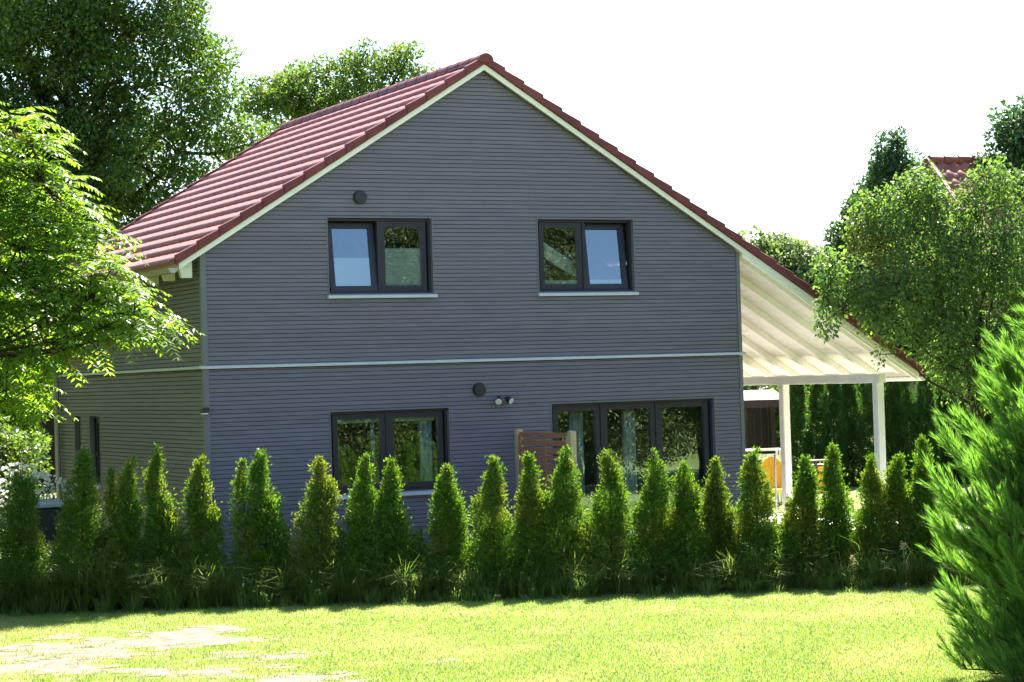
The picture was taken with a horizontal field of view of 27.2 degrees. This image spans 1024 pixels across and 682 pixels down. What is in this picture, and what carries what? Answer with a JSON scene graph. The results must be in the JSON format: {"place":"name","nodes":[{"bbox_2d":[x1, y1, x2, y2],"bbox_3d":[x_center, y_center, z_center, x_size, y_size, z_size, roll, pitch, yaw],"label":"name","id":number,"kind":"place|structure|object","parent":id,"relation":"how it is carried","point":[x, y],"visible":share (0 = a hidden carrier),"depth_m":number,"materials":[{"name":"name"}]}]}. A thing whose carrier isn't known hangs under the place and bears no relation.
{"place":"outdoors","nodes":[
{"label":"outdoors","id":0,"kind":"place"},
{"bbox_2d":[0,625,456,681],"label":"sandy path","id":1,"kind":"structure","parent":0,"point":[202,633],"depth_m":20.65,"materials":[{"name":"soil"}]},
{"bbox_2d":[0,394,983,615],"bbox_3d":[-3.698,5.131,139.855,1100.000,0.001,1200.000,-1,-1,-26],"label":"ground","id":2,"kind":"structure","parent":0,"point":[853,489],"depth_m":38.87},
{"bbox_2d":[0,470,50,612],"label":"thuja","id":3,"kind":"object","parent":2,"relation":"on","point":[21,533],"visible":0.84,"depth_m":25.07,"materials":[{"name":"green plant"}]},
{"bbox_2d":[0,414,53,522],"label":"leafy shrub","id":4,"kind":"object","parent":2,"relation":"on","point":[13,443],"visible":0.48,"depth_m":37.95,"materials":[{"name":"green plant"}]},
{"bbox_2d":[0,280,53,468],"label":"leafy tree","id":5,"kind":"object","parent":2,"relation":"on","point":[32,413],"visible":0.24,"depth_m":43.87,"materials":[{"name":"green plant"}]},
{"bbox_2d":[0,461,76,542],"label":"flowering bush","id":6,"kind":"object","parent":2,"relation":"on","point":[3,494],"visible":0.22,"depth_m":29.95,"materials":[{"name":"grey plant"}]},
{"bbox_2d":[24,498,66,573],"bbox_3d":[-6.519,2.757,29.618,0.596,1.079,0.743,-1,-1,-26],"label":"wheelie bin","id":7,"kind":"object","parent":2,"relation":"on","point":[48,507],"visible":0.2,"depth_m":29.32,"materials":[{"name":"plastic"}]},
{"bbox_2d":[39,446,110,610],"bbox_3d":[-5.149,2.234,25.161,0.922,1.988,0.890,-2,-1,-5],"label":"thuja","id":8,"kind":"object","parent":2,"relation":"on","point":[72,518],"visible":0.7,"depth_m":25.11,"materials":[{"name":"green plant"}]},
{"bbox_2d":[0,101,205,431],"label":"sumac tree","id":9,"kind":"object","parent":2,"relation":"on","point":[99,294],"visible":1,"depth_m":26.68,"materials":[{"name":"green plant"}]},
{"bbox_2d":[96,455,147,591],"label":"thuja","id":10,"kind":"object","parent":2,"relation":"on","point":[124,514],"visible":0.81,"depth_m":25.10,"materials":[{"name":"green plant"}]},
{"bbox_2d":[0,0,278,492],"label":"oak tree","id":11,"kind":"object","parent":2,"relation":"on","point":[74,60],"visible":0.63,"depth_m":52.99,"materials":[{"name":"green plant"}]},
{"bbox_2d":[131,442,188,587],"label":"thuja","id":12,"kind":"object","parent":2,"relation":"on","point":[157,536],"visible":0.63,"depth_m":25.20,"materials":[{"name":"green plant"}]},
{"bbox_2d":[173,453,234,602],"bbox_3d":[-3.675,2.258,25.275,0.836,1.853,0.896,-1,-1,-26],"label":"thuja","id":13,"kind":"object","parent":2,"relation":"on","point":[202,521],"visible":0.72,"depth_m":25.22,"materials":[{"name":"green plant"}]},
{"bbox_2d":[223,447,295,589],"bbox_3d":[-2.988,2.214,25.277,0.972,1.907,0.797,-2,-1,21],"label":"thuja","id":14,"kind":"object","parent":2,"relation":"on","point":[260,524],"visible":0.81,"depth_m":25.21,"materials":[{"name":"green plant"}]},
{"bbox_2d":[232,73,296,145],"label":"slender tree","id":15,"kind":"object","parent":2,"relation":"on","point":[253,93],"visible":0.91,"depth_m":65.82,"materials":[{"name":"green plant"}]},
{"bbox_2d":[258,64,327,138],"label":"slender tree","id":16,"kind":"object","parent":2,"relation":"on","point":[296,92],"visible":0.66,"depth_m":66.66,"materials":[{"name":"green plant"}]},
{"bbox_2d":[281,455,347,594],"bbox_3d":[-2.345,2.246,25.159,0.862,1.792,0.867,-1,-1,-44],"label":"thuja","id":17,"kind":"object","parent":2,"relation":"on","point":[323,499],"visible":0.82,"depth_m":25.08,"materials":[{"name":"green plant"}]},
{"bbox_2d":[253,37,439,137],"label":"broadleaf tree","id":18,"kind":"object","parent":2,"relation":"on","point":[378,67],"visible":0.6,"depth_m":67.47,"materials":[{"name":"green plant"}]},
{"bbox_2d":[328,451,394,594],"bbox_3d":[-1.746,2.211,25.106,0.876,1.824,0.874,-1,-1,-26],"label":"thuja","id":19,"kind":"object","parent":2,"relation":"on","point":[362,541],"visible":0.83,"depth_m":25.08,"materials":[{"name":"green plant"}]},
{"bbox_2d":[366,456,426,585],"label":"thuja","id":20,"kind":"object","parent":2,"relation":"on","point":[393,523],"visible":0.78,"depth_m":25.15,"materials":[{"name":"green plant"}]},
{"bbox_2d":[409,525,432,574],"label":"thuja","id":21,"kind":"object","parent":2,"relation":"on","point":[420,534],"visible":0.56,"depth_m":25.25,"materials":[{"name":"green plant"}]},
{"bbox_2d":[2,371,867,444],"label":"woods","id":22,"kind":"object","parent":2,"relation":"on","point":[807,395],"depth_m":104.01,"materials":[{"name":"green plant"}]},
{"bbox_2d":[417,463,475,590],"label":"thuja","id":23,"kind":"object","parent":2,"relation":"on","point":[448,541],"visible":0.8,"depth_m":25.20,"materials":[{"name":"green plant"}]},
{"bbox_2d":[26,53,926,577],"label":"house","id":24,"kind":"structure","parent":2,"relation":"on","point":[478,259],"depth_m":30.17,"materials":[{"name":"grey paint"}]},
{"bbox_2d":[74,415,81,485],"bbox_3d":[-6.886,1.748,33.884,0.202,1.131,0.400,-1,-1,-26],"label":"window","id":25,"kind":"structure","parent":24,"relation":"in","point":[77,424],"depth_m":34.02,"materials":[{"name":"grey paint"}]},
{"bbox_2d":[89,415,101,488],"bbox_3d":[-6.437,1.719,32.980,0.202,1.131,0.620,-1,-1,-26],"label":"window","id":26,"kind":"structure","parent":24,"relation":"in","point":[94,420],"depth_m":33.20,"materials":[{"name":"grey paint"}]},
{"bbox_2d":[370,423,375,483],"bbox_3d":[-1.922,1.608,29.448,0.060,1.190,0.063,-1,-1,-26],"label":"curtain","id":27,"kind":"object","parent":24,"relation":"hanging from","point":[372,436],"visible":0.67,"depth_m":29.44,"materials":[{"name":"fabric"}]},
{"bbox_2d":[326,217,437,298],"bbox_3d":[-1.854,-1.151,29.372,1.630,1.121,0.322,-1,-1,-26],"label":"window","id":28,"kind":"structure","parent":24,"relation":"in","point":[392,270],"depth_m":29.39,"materials":[{"name":"grey paint"}]},
{"bbox_2d":[329,407,450,499],"bbox_3d":[-1.683,1.542,29.303,1.845,1.205,0.202,-1,-1,-26],"label":"window","id":29,"kind":"structure","parent":24,"relation":"in","point":[385,417],"depth_m":29.33,"materials":[{"name":"grey paint"}]},
{"bbox_2d":[418,420,432,486],"bbox_3d":[-1.206,1.592,29.799,0.204,1.190,0.064,-1,-1,-23],"label":"curtain","id":30,"kind":"object","parent":24,"relation":"hanging from","point":[425,450],"visible":0.78,"depth_m":29.79,"materials":[{"name":"fabric"}]},
{"bbox_2d":[569,411,585,529],"bbox_3d":[0.966,1.970,30.907,0.224,2.040,0.062,-1,-1,-22],"label":"curtain","id":31,"kind":"object","parent":24,"relation":"hanging from","point":[576,421],"visible":0.5,"depth_m":30.93,"materials":[{"name":"fabric"}]},
{"bbox_2d":[536,218,638,295],"bbox_3d":[1.038,-1.214,30.811,1.641,1.121,0.322,-1,-1,-26],"label":"window","id":32,"kind":"structure","parent":24,"relation":"in","point":[627,283],"depth_m":30.78,"materials":[{"name":"grey paint"}]},
{"bbox_2d":[621,409,637,534],"bbox_3d":[1.752,1.953,31.301,0.224,2.040,0.064,-1,-1,-22],"label":"curtain","id":33,"kind":"object","parent":24,"relation":"hanging from","point":[628,443],"visible":0.63,"depth_m":31.29,"materials":[{"name":"fabric"}]},
{"bbox_2d":[551,397,716,535],"bbox_3d":[1.789,1.946,31.037,2.759,2.163,0.160,-1,-1,-26],"label":"french door","id":34,"kind":"structure","parent":24,"relation":"in","point":[707,404],"depth_m":31.21,"materials":[{"name":"grey paint"}]},
{"bbox_2d":[0,528,981,616],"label":"long grass","id":35,"kind":"structure","parent":2,"relation":"on","point":[171,592],"depth_m":24.77,"materials":[{"name":"green plant"}]},
{"bbox_2d":[304,565,691,601],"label":"dry grass","id":36,"kind":"structure","parent":2,"relation":"on","point":[472,584],"depth_m":24.84,"materials":[{"name":"plant"}]},
{"bbox_2d":[461,453,538,596],"bbox_3d":[-0.168,2.202,25.170,0.911,1.748,0.940,-1,-1,-26],"label":"thuja","id":37,"kind":"object","parent":2,"relation":"on","point":[494,527],"visible":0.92,"depth_m":25.05,"materials":[{"name":"green plant"}]},
{"bbox_2d":[506,450,563,594],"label":"thuja","id":38,"kind":"object","parent":2,"relation":"on","point":[530,518],"visible":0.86,"depth_m":25.15,"materials":[{"name":"green plant"}]},
{"bbox_2d":[514,429,578,560],"bbox_3d":[0.475,2.147,29.261,0.090,1.860,1.690,-1,-1,-26],"label":"privacy screen","id":39,"kind":"object","parent":2,"relation":"on","point":[568,436],"visible":0.28,"depth_m":29.23,"materials":[{"name":"brown wood"}]},
{"bbox_2d":[531,444,594,587],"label":"thuja","id":40,"kind":"object","parent":2,"relation":"on","point":[563,502],"visible":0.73,"depth_m":25.17,"materials":[{"name":"green plant"}]},
{"bbox_2d":[576,448,641,593],"bbox_3d":[1.164,2.150,25.262,0.940,1.774,0.980,-1,-1,-26],"label":"thuja","id":41,"kind":"object","parent":2,"relation":"on","point":[607,523],"visible":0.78,"depth_m":25.19,"materials":[{"name":"green plant"}]},
{"bbox_2d":[623,447,682,589],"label":"thuja","id":42,"kind":"object","parent":2,"relation":"on","point":[650,508],"visible":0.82,"depth_m":25.15,"materials":[{"name":"green plant"}]},
{"bbox_2d":[652,459,715,590],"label":"thuja","id":43,"kind":"object","parent":2,"relation":"on","point":[689,510],"visible":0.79,"depth_m":25.09,"materials":[{"name":"green plant"}]},
{"bbox_2d":[695,455,749,569],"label":"thuja","id":44,"kind":"object","parent":2,"relation":"on","point":[715,491],"visible":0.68,"depth_m":25.27,"materials":[{"name":"green plant"}]},
{"bbox_2d":[722,445,798,589],"bbox_3d":[2.937,2.105,25.230,0.932,1.753,0.968,-1,-1,-26],"label":"thuja","id":45,"kind":"object","parent":2,"relation":"on","point":[752,531],"visible":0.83,"depth_m":25.11,"materials":[{"name":"green plant"}]},
{"bbox_2d":[746,448,781,501],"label":"garden table","id":46,"kind":"object","parent":2,"relation":"on","point":[776,450],"visible":0.3,"depth_m":40.69,"materials":[{"name":"white wood"}]},
{"bbox_2d":[774,454,777,517],"bbox_3d":[4.486,2.497,35.995,0.055,1.149,0.055,-3,-1,41],"label":"garden stake","id":47,"kind":"object","parent":2,"relation":"on","point":[775,475],"visible":0.83,"depth_m":35.98,"materials":[{"name":"metal"}]},
{"bbox_2d":[744,385,809,454],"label":"tree","id":48,"kind":"object","parent":2,"relation":"on","point":[762,387],"visible":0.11,"depth_m":55.44,"materials":[{"name":"green plant"}]},
{"bbox_2d":[738,224,830,292],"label":"tree","id":49,"kind":"object","parent":2,"relation":"on","point":[783,250],"visible":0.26,"depth_m":84.34,"materials":[{"name":"green plant"}]},
{"bbox_2d":[777,384,812,488],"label":"thuja column","id":50,"kind":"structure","parent":2,"relation":"on","point":[798,418],"depth_m":45.63,"materials":[{"name":"green plant"}]},
{"bbox_2d":[630,512,970,558],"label":"terrace","id":51,"kind":"structure","parent":2,"relation":"on","point":[779,513],"depth_m":35.28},
{"bbox_2d":[777,453,837,586],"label":"thuja","id":52,"kind":"object","parent":2,"relation":"on","point":[798,527],"visible":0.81,"depth_m":25.21,"materials":[{"name":"green plant"}]},
{"bbox_2d":[804,384,833,463],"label":"thuja column","id":53,"kind":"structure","parent":2,"relation":"on","point":[817,395],"depth_m":45.70,"materials":[{"name":"green plant"}]},
{"bbox_2d":[811,459,826,501],"bbox_3d":[5.290,2.565,37.087,0.460,1.002,0.628,-2,-1,0],"label":"garden chair","id":54,"kind":"object","parent":2,"relation":"on","point":[818,467],"visible":0.12,"depth_m":36.84,"materials":[{"name":"yellow plastic"}]},
{"bbox_2d":[807,442,861,569],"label":"thuja","id":55,"kind":"object","parent":2,"relation":"on","point":[840,530],"visible":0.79,"depth_m":25.19,"materials":[{"name":"green plant"}]},
{"bbox_2d":[819,384,850,485],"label":"thuja column","id":56,"kind":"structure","parent":2,"relation":"on","point":[836,397],"depth_m":45.81,"materials":[{"name":"green plant"}]},
{"bbox_2d":[835,383,865,486],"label":"thuja column","id":57,"kind":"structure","parent":2,"relation":"on","point":[851,405],"depth_m":45.99,"materials":[{"name":"green plant"}]},
{"bbox_2d":[849,555,855,569],"bbox_3d":[3.982,2.693,24.744,0.097,0.398,0.097,-1,-1,-26],"label":"dry flower","id":58,"kind":"object","parent":2,"relation":"on","point":[851,557],"visible":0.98,"depth_m":24.75,"materials":[{"name":"plant"}]},
{"bbox_2d":[851,383,887,481],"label":"thuja column","id":59,"kind":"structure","parent":2,"relation":"on","point":[864,428],"depth_m":45.80,"materials":[{"name":"green plant"}]},
{"bbox_2d":[843,452,902,576],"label":"thuja","id":60,"kind":"object","parent":2,"relation":"on","point":[873,493],"visible":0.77,"depth_m":25.11,"materials":[{"name":"green plant"}]},
{"bbox_2d":[821,124,953,443],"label":"conifer tree","id":61,"kind":"object","parent":2,"relation":"on","point":[888,165],"visible":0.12,"depth_m":51.77,"materials":[{"name":"green plant"}]},
{"bbox_2d":[884,381,904,484],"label":"thuja column","id":62,"kind":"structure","parent":2,"relation":"on","point":[891,413],"depth_m":45.88,"materials":[{"name":"green plant"}]},
{"bbox_2d":[899,541,906,573],"bbox_3d":[4.574,2.598,24.745,0.097,0.552,0.086,-1,-1,-26],"label":"dry flower","id":63,"kind":"object","parent":2,"relation":"on","point":[903,550],"visible":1,"depth_m":24.75,"materials":[{"name":"plant"}]},
{"bbox_2d":[872,452,934,583],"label":"thuja","id":64,"kind":"object","parent":2,"relation":"on","point":[899,499],"visible":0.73,"depth_m":25.16,"materials":[{"name":"green plant"}]},
{"bbox_2d":[890,376,919,484],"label":"thuja column","id":65,"kind":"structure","parent":2,"relation":"on","point":[907,405],"depth_m":45.75,"materials":[{"name":"green plant"}]},
{"bbox_2d":[809,151,1023,500],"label":"fruit tree","id":66,"kind":"object","parent":2,"relation":"on","point":[961,328],"visible":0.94,"depth_m":31.95,"materials":[{"name":"green plant"}]},
{"bbox_2d":[910,363,941,478],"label":"thuja column","id":67,"kind":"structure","parent":2,"relation":"on","point":[925,400],"depth_m":45.84,"materials":[{"name":"green plant"}]},
{"bbox_2d":[902,433,959,583],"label":"thuja","id":68,"kind":"object","parent":2,"relation":"on","point":[922,497],"visible":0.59,"depth_m":25.11,"materials":[{"name":"green plant"}]},
{"bbox_2d":[933,371,957,483],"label":"thuja column","id":69,"kind":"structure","parent":2,"relation":"on","point":[944,457],"depth_m":46.06,"materials":[{"name":"green plant"}]},
{"bbox_2d":[887,155,1023,462],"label":"neighbour house","id":70,"kind":"structure","parent":2,"relation":"on","point":[953,166],"depth_m":51.60,"materials":[{"name":"cream plaster"},{"name":"red tile"}]},
{"bbox_2d":[942,376,973,483],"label":"thuja column","id":71,"kind":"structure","parent":2,"relation":"on","point":[956,472],"depth_m":45.70,"materials":[{"name":"green plant"}]},
{"bbox_2d":[915,289,1023,681],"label":"pine tree","id":72,"kind":"object","parent":2,"relation":"on","point":[990,544],"visible":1,"depth_m":16.72,"materials":[{"name":"green plant"}]},
{"bbox_2d":[968,377,994,477],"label":"thuja column","id":73,"kind":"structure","parent":2,"relation":"on","point":[987,420],"depth_m":45.93,"materials":[{"name":"green plant"}]},
{"bbox_2d":[969,93,1023,205],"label":"dark tree","id":74,"kind":"object","parent":2,"relation":"on","point":[1008,135],"visible":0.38,"depth_m":51.78,"materials":[{"name":"green plant"}]},
{"bbox_2d":[988,383,1016,470],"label":"thuja column","id":75,"kind":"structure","parent":2,"relation":"on","point":[993,427],"depth_m":45.87,"materials":[{"name":"green plant"}]},
{"bbox_2d":[0,582,1022,681],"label":"lawn","id":76,"kind":"structure","parent":0,"point":[432,608],"depth_m":21.27,"materials":[{"name":"green plant"}]},
{"bbox_2d":[2,0,1023,368],"label":"sky","id":77,"kind":"structure","parent":0,"point":[767,114],"materials":[{"name":"white"}]},
{"bbox_2d":[744,390,778,494],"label":"garden shed","id":78,"kind":"structure","parent":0,"point":[764,424],"depth_m":43.88,"materials":[{"name":"wood"}]},
{"bbox_2d":[760,457,781,500],"bbox_3d":[4.689,2.594,37.924,0.480,1.022,0.776,-2,-1,0],"label":"chair","id":79,"kind":"object","parent":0,"point":[768,464],"visible":0.4,"depth_m":38.13,"materials":[{"name":"yellow fabric"}]}
]}

